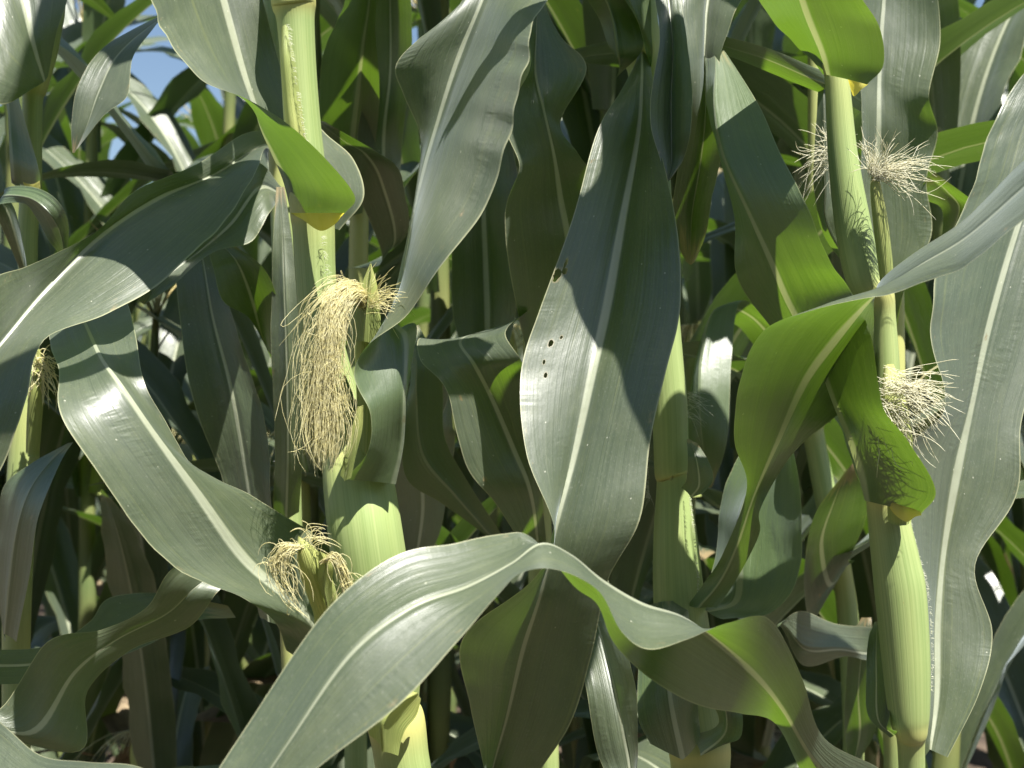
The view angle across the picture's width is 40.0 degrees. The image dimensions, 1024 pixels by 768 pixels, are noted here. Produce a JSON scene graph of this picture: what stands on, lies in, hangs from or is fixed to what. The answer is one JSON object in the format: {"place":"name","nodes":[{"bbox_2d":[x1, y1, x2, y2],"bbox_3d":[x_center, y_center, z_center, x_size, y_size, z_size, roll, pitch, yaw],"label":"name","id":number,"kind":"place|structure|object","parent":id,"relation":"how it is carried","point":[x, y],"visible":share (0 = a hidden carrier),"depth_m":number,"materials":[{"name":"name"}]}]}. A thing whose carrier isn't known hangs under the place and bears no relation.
{"place":"outdoors","nodes":[
{"label":"outdoors","id":0,"kind":"place"},
{"bbox_2d":[0,0,983,179],"label":"sky","id":1,"kind":"structure","parent":0,"point":[155,70],"materials":[{"name":"blue"}]},
{"bbox_2d":[38,602,991,767],"bbox_3d":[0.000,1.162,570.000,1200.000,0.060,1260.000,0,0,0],"label":"ground","id":2,"kind":"structure","parent":0,"point":[979,758],"depth_m":4.44,"materials":[{"name":"soil"}]},
{"bbox_2d":[0,92,49,118],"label":"corn plant","id":3,"kind":"object","parent":2,"relation":"on","point":[2,113],"visible":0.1,"depth_m":1.75,"materials":[{"name":"green plant"}]},
{"bbox_2d":[0,0,72,748],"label":"corn plant","id":4,"kind":"object","parent":2,"relation":"on","point":[30,34],"visible":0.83,"depth_m":0.97,"materials":[{"name":"green plant"}]},
{"bbox_2d":[44,613,50,643],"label":"corn plant","id":5,"kind":"object","parent":2,"relation":"on","point":[47,638],"visible":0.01,"depth_m":6.08,"materials":[{"name":"green plant"}]},
{"bbox_2d":[1,104,103,596],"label":"corn plant","id":6,"kind":"object","parent":2,"relation":"on","point":[100,586],"depth_m":3.66,"materials":[{"name":"green plant"}]},
{"bbox_2d":[39,0,106,762],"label":"corn plant","id":7,"kind":"object","parent":2,"relation":"on","point":[71,501],"visible":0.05,"depth_m":2.56,"materials":[{"name":"green plant"}]},
{"bbox_2d":[0,0,173,755],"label":"corn plant","id":8,"kind":"object","parent":2,"relation":"on","point":[102,7],"visible":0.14,"depth_m":1.88,"materials":[{"name":"green plant"}]},
{"bbox_2d":[0,42,194,641],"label":"corn plant","id":9,"kind":"object","parent":2,"relation":"on","point":[107,138],"visible":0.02,"depth_m":2.63,"materials":[{"name":"green plant"}]},
{"bbox_2d":[99,118,108,585],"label":"corn plant","id":10,"kind":"object","parent":2,"relation":"on","point":[103,576],"depth_m":5.40,"materials":[{"name":"green plant"}]},
{"bbox_2d":[0,0,211,760],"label":"corn plant","id":11,"kind":"object","parent":2,"relation":"on","point":[55,433],"visible":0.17,"depth_m":1.60,"materials":[{"name":"green plant"}]},
{"bbox_2d":[95,122,116,575],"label":"corn plant","id":12,"kind":"object","parent":2,"relation":"on","point":[105,150],"visible":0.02,"depth_m":3.94,"materials":[{"name":"green plant"}]},
{"bbox_2d":[0,15,217,648],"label":"corn plant","id":13,"kind":"object","parent":2,"relation":"on","point":[46,627],"visible":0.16,"depth_m":2.12,"materials":[{"name":"green plant"}]},
{"bbox_2d":[101,102,131,121],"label":"corn plant","id":14,"kind":"object","parent":2,"relation":"on","point":[107,115],"visible":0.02,"depth_m":3.33,"materials":[{"name":"green plant"}]},
{"bbox_2d":[0,567,235,767],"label":"corn plant","id":15,"kind":"object","parent":2,"relation":"on","point":[43,706],"visible":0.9,"depth_m":0.84,"materials":[{"name":"green plant"}]},
{"bbox_2d":[96,304,145,756],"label":"corn plant","id":16,"kind":"object","parent":2,"relation":"on","point":[116,751],"visible":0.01,"depth_m":3.29,"materials":[{"name":"green plant"}]},
{"bbox_2d":[96,305,150,603],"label":"corn plant","id":17,"kind":"object","parent":2,"relation":"on","point":[107,491],"visible":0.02,"depth_m":2.69,"materials":[{"name":"green plant"}]},
{"bbox_2d":[58,0,193,756],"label":"corn plant","id":18,"kind":"object","parent":2,"relation":"on","point":[153,40],"visible":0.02,"depth_m":3.45,"materials":[{"name":"green plant"}]},
{"bbox_2d":[104,302,148,569],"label":"corn plant","id":19,"kind":"object","parent":2,"relation":"on","point":[137,311],"depth_m":3.92,"materials":[{"name":"green plant"}]},
{"bbox_2d":[3,0,274,763],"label":"corn plant","id":20,"kind":"object","parent":2,"relation":"on","point":[71,589],"visible":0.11,"depth_m":2.14,"materials":[{"name":"green plant"}]},
{"bbox_2d":[133,303,146,345],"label":"corn plant","id":21,"kind":"object","parent":2,"relation":"on","point":[144,339],"depth_m":5.39,"materials":[{"name":"green plant"}]},
{"bbox_2d":[133,309,146,334],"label":"corn plant","id":22,"kind":"object","parent":2,"relation":"on","point":[134,316],"depth_m":6.05,"materials":[{"name":"green plant"}]},
{"bbox_2d":[73,220,211,767],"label":"corn plant","id":23,"kind":"object","parent":2,"relation":"on","point":[163,712],"visible":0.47,"depth_m":1.53,"materials":[{"name":"green plant"}]},
{"bbox_2d":[0,0,302,670],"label":"corn plant","id":24,"kind":"object","parent":2,"relation":"on","point":[188,231],"visible":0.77,"depth_m":0.98,"materials":[{"name":"green plant"}]},
{"bbox_2d":[100,100,222,766],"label":"corn plant","id":25,"kind":"object","parent":2,"relation":"on","point":[194,143],"visible":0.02,"depth_m":3.80,"materials":[{"name":"green plant"}]},
{"bbox_2d":[66,87,279,669],"bbox_3d":[-0.500,0.183,2.628,0.265,1.935,1.060,0,0,23],"label":"corn plant","id":26,"kind":"object","parent":2,"relation":"on","point":[206,107],"visible":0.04,"depth_m":2.46,"materials":[{"name":"green plant"}]},
{"bbox_2d":[176,113,270,438],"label":"corn plant","id":27,"kind":"object","parent":2,"relation":"on","point":[183,115],"visible":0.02,"depth_m":3.38,"materials":[{"name":"green plant"}]},
{"bbox_2d":[42,6,418,766],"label":"corn plant","id":28,"kind":"object","parent":2,"relation":"on","point":[214,742],"visible":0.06,"depth_m":2.06,"materials":[{"name":"green plant"}]},
{"bbox_2d":[51,46,518,693],"bbox_3d":[-0.322,0.160,2.177,1.106,1.983,0.386,0,0,17],"label":"corn plant","id":29,"kind":"object","parent":2,"relation":"on","point":[391,278],"visible":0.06,"depth_m":2.13,"materials":[{"name":"green plant"}]},
{"bbox_2d":[49,0,547,767],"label":"corn plant","id":30,"kind":"object","parent":2,"relation":"on","point":[461,68],"visible":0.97,"depth_m":0.81,"materials":[{"name":"green plant"}]},
{"bbox_2d":[188,84,451,411],"bbox_3d":[-0.368,0.077,3.294,1.218,2.148,0.410,0,0,-6],"label":"corn plant","id":31,"kind":"object","parent":2,"relation":"on","point":[450,264],"depth_m":3.19,"materials":[{"name":"green plant"}]},
{"bbox_2d":[346,223,375,255],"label":"corn plant","id":32,"kind":"object","parent":2,"relation":"on","point":[371,249],"visible":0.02,"depth_m":4.65,"materials":[{"name":"green plant"}]},
{"bbox_2d":[0,0,734,767],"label":"corn plant","id":33,"kind":"object","parent":2,"relation":"on","point":[204,684],"visible":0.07,"depth_m":1.52,"materials":[{"name":"green plant"}]},
{"bbox_2d":[271,238,474,697],"bbox_3d":[-0.214,0.144,3.295,1.100,2.014,0.275,0,0,-1],"label":"corn plant","id":34,"kind":"object","parent":2,"relation":"on","point":[450,520],"visible":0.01,"depth_m":3.30,"materials":[{"name":"green plant"}]},
{"bbox_2d":[319,12,430,546],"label":"corn plant","id":35,"kind":"object","parent":2,"relation":"on","point":[419,315],"depth_m":2.56,"materials":[{"name":"green plant"}]},
{"bbox_2d":[175,5,586,767],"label":"corn plant","id":36,"kind":"object","parent":2,"relation":"on","point":[507,251],"visible":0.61,"depth_m":0.98,"materials":[{"name":"green plant"}]},
{"bbox_2d":[319,0,454,767],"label":"corn plant","id":37,"kind":"object","parent":2,"relation":"on","point":[362,105],"visible":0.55,"depth_m":1.17,"materials":[{"name":"green plant"}]},
{"bbox_2d":[133,0,652,716],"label":"corn plant","id":38,"kind":"object","parent":2,"relation":"on","point":[143,324],"visible":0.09,"depth_m":2.00,"materials":[{"name":"green plant"}]},
{"bbox_2d":[0,0,801,767],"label":"corn plant","id":39,"kind":"object","parent":2,"relation":"on","point":[240,704],"visible":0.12,"depth_m":1.45,"materials":[{"name":"green plant"}]},
{"bbox_2d":[404,189,456,712],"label":"corn plant","id":40,"kind":"object","parent":2,"relation":"on","point":[453,703],"depth_m":4.04,"materials":[{"name":"green plant"}]},
{"bbox_2d":[405,195,455,441],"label":"corn plant","id":41,"kind":"object","parent":2,"relation":"on","point":[409,208],"depth_m":4.49,"materials":[{"name":"green plant"}]},
{"bbox_2d":[374,0,502,691],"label":"corn plant","id":42,"kind":"object","parent":2,"relation":"on","point":[454,524],"depth_m":3.33,"materials":[{"name":"green plant"}]},
{"bbox_2d":[106,635,781,751],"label":"leaf litter","id":43,"kind":"object","parent":2,"relation":"on","point":[459,666],"depth_m":4.44,"materials":[{"name":"brown plant"}]},
{"bbox_2d":[322,0,641,767],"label":"corn plant","id":44,"kind":"object","parent":2,"relation":"on","point":[424,300],"depth_m":2.58,"materials":[{"name":"green plant"}]},
{"bbox_2d":[346,225,683,651],"bbox_3d":[0.047,0.136,3.199,1.135,2.030,0.402,0,0,-15],"label":"corn plant","id":45,"kind":"object","parent":2,"relation":"on","point":[453,516],"depth_m":3.24,"materials":[{"name":"green plant"}]},
{"bbox_2d":[502,155,578,747],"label":"corn plant","id":46,"kind":"object","parent":2,"relation":"on","point":[507,528],"visible":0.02,"depth_m":2.70,"materials":[{"name":"green plant"}]},
{"bbox_2d":[83,0,1023,767],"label":"corn plant","id":47,"kind":"object","parent":2,"relation":"on","point":[969,30],"visible":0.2,"depth_m":1.47,"materials":[{"name":"green plant"}]},
{"bbox_2d":[494,597,653,767],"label":"corn plant","id":48,"kind":"object","parent":2,"relation":"on","point":[572,755],"visible":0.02,"depth_m":2.02,"materials":[{"name":"green plant"}]},
{"bbox_2d":[475,276,692,728],"bbox_3d":[0.126,0.409,2.677,0.823,1.485,0.202,0,0,-28],"label":"corn plant","id":49,"kind":"object","parent":2,"relation":"on","point":[649,577],"depth_m":2.74,"materials":[{"name":"green plant"}]},
{"bbox_2d":[219,0,1023,767],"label":"corn plant","id":50,"kind":"object","parent":2,"relation":"on","point":[383,638],"visible":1,"depth_m":0.83,"materials":[{"name":"green plant"}]},
{"bbox_2d":[641,297,688,735],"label":"corn plant","id":51,"kind":"object","parent":2,"relation":"on","point":[686,304],"visible":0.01,"depth_m":4.10,"materials":[{"name":"green plant"}]},
{"bbox_2d":[651,241,711,585],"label":"corn plant","id":52,"kind":"object","parent":2,"relation":"on","point":[698,288],"visible":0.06,"depth_m":3.34,"materials":[{"name":"green plant"}]},
{"bbox_2d":[682,283,686,299],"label":"corn plant","id":53,"kind":"object","parent":2,"relation":"on","point":[684,292],"depth_m":4.11,"materials":[{"name":"green plant"}]},
{"bbox_2d":[643,28,729,589],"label":"corn plant","id":54,"kind":"object","parent":2,"relation":"on","point":[700,528],"depth_m":2.62,"materials":[{"name":"green plant"}]},
{"bbox_2d":[634,0,807,764],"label":"corn plant","id":55,"kind":"object","parent":2,"relation":"on","point":[765,31],"visible":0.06,"depth_m":1.97,"materials":[{"name":"green plant"}]},
{"bbox_2d":[420,0,1023,767],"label":"corn plant","id":56,"kind":"object","parent":2,"relation":"on","point":[582,118],"visible":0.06,"depth_m":1.44,"materials":[{"name":"green plant"}]},
{"bbox_2d":[459,0,1023,767],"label":"corn plant","id":57,"kind":"object","parent":2,"relation":"on","point":[603,400],"visible":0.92,"depth_m":0.84,"materials":[{"name":"green plant"}]},
{"bbox_2d":[710,35,789,304],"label":"corn plant","id":58,"kind":"object","parent":2,"relation":"on","point":[786,38],"depth_m":3.12,"materials":[{"name":"green plant"}]},
{"bbox_2d":[709,39,801,758],"bbox_3d":[0.509,0.109,2.726,0.420,2.084,1.175,0,0,-37],"label":"corn plant","id":59,"kind":"object","parent":2,"relation":"on","point":[764,744],"visible":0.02,"depth_m":2.69,"materials":[{"name":"green plant"}]},
{"bbox_2d":[559,0,976,760],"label":"corn plant","id":60,"kind":"object","parent":2,"relation":"on","point":[861,564],"visible":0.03,"depth_m":1.96,"materials":[{"name":"green plant"}]},
{"bbox_2d":[579,0,967,767],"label":"corn plant","id":61,"kind":"object","parent":2,"relation":"on","point":[889,100],"visible":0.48,"depth_m":1.01,"materials":[{"name":"green plant"}]},
{"bbox_2d":[695,107,860,767],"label":"corn plant","id":62,"kind":"object","parent":2,"relation":"on","point":[831,668],"visible":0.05,"depth_m":1.93,"materials":[{"name":"green plant"}]},
{"bbox_2d":[688,7,875,759],"bbox_3d":[0.252,0.194,1.361,0.355,1.952,0.890,0,0,29],"label":"corn plant","id":63,"kind":"object","parent":2,"relation":"on","point":[836,528],"visible":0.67,"depth_m":1.20,"materials":[{"name":"green plant"}]},
{"bbox_2d":[575,0,1023,767],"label":"corn plant","id":64,"kind":"object","parent":2,"relation":"on","point":[967,86],"visible":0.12,"depth_m":1.45,"materials":[{"name":"green plant"}]},
{"bbox_2d":[802,538,805,558],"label":"corn plant","id":65,"kind":"object","parent":2,"relation":"on","point":[803,550],"depth_m":4.06,"materials":[{"name":"green plant"}]},
{"bbox_2d":[680,3,975,767],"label":"corn plant","id":66,"kind":"object","parent":2,"relation":"on","point":[870,754],"depth_m":2.70,"materials":[{"name":"green plant"}]},
{"bbox_2d":[636,413,1023,767],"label":"corn plant","id":67,"kind":"object","parent":2,"relation":"on","point":[823,689],"visible":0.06,"depth_m":1.63,"materials":[{"name":"green plant"}]},
{"bbox_2d":[730,102,1023,767],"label":"corn plant","id":68,"kind":"object","parent":2,"relation":"on","point":[1004,747],"visible":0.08,"depth_m":2.01,"materials":[{"name":"green plant"}]},
{"bbox_2d":[876,742,879,756],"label":"corn plant","id":69,"kind":"object","parent":2,"relation":"on","point":[877,746],"depth_m":3.99,"materials":[{"name":"green plant"}]},
{"bbox_2d":[958,0,1023,564],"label":"corn plant","id":70,"kind":"object","parent":2,"relation":"on","point":[1010,533],"visible":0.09,"depth_m":1.95,"materials":[{"name":"green plant"}]},
{"bbox_2d":[982,513,1007,767],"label":"corn plant","id":71,"kind":"object","parent":2,"relation":"on","point":[998,538],"depth_m":3.26,"materials":[{"name":"green plant"}]},
{"bbox_2d":[978,470,1023,558],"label":"corn plant","id":72,"kind":"object","parent":2,"relation":"on","point":[1021,479],"depth_m":2.60,"materials":[{"name":"green plant"}]},
{"bbox_2d":[1005,545,1011,567],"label":"corn plant","id":73,"kind":"object","parent":2,"relation":"on","point":[1007,552],"depth_m":3.96,"materials":[{"name":"green plant"}]},
{"bbox_2d":[1004,554,1013,576],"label":"corn plant","id":74,"kind":"object","parent":2,"relation":"on","point":[1006,558],"depth_m":4.71,"materials":[{"name":"green plant"}]},
{"bbox_2d":[1001,70,1023,595],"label":"corn plant","id":75,"kind":"object","parent":2,"relation":"on","point":[1016,515],"visible":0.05,"depth_m":2.67,"materials":[{"name":"green plant"}]}
]}

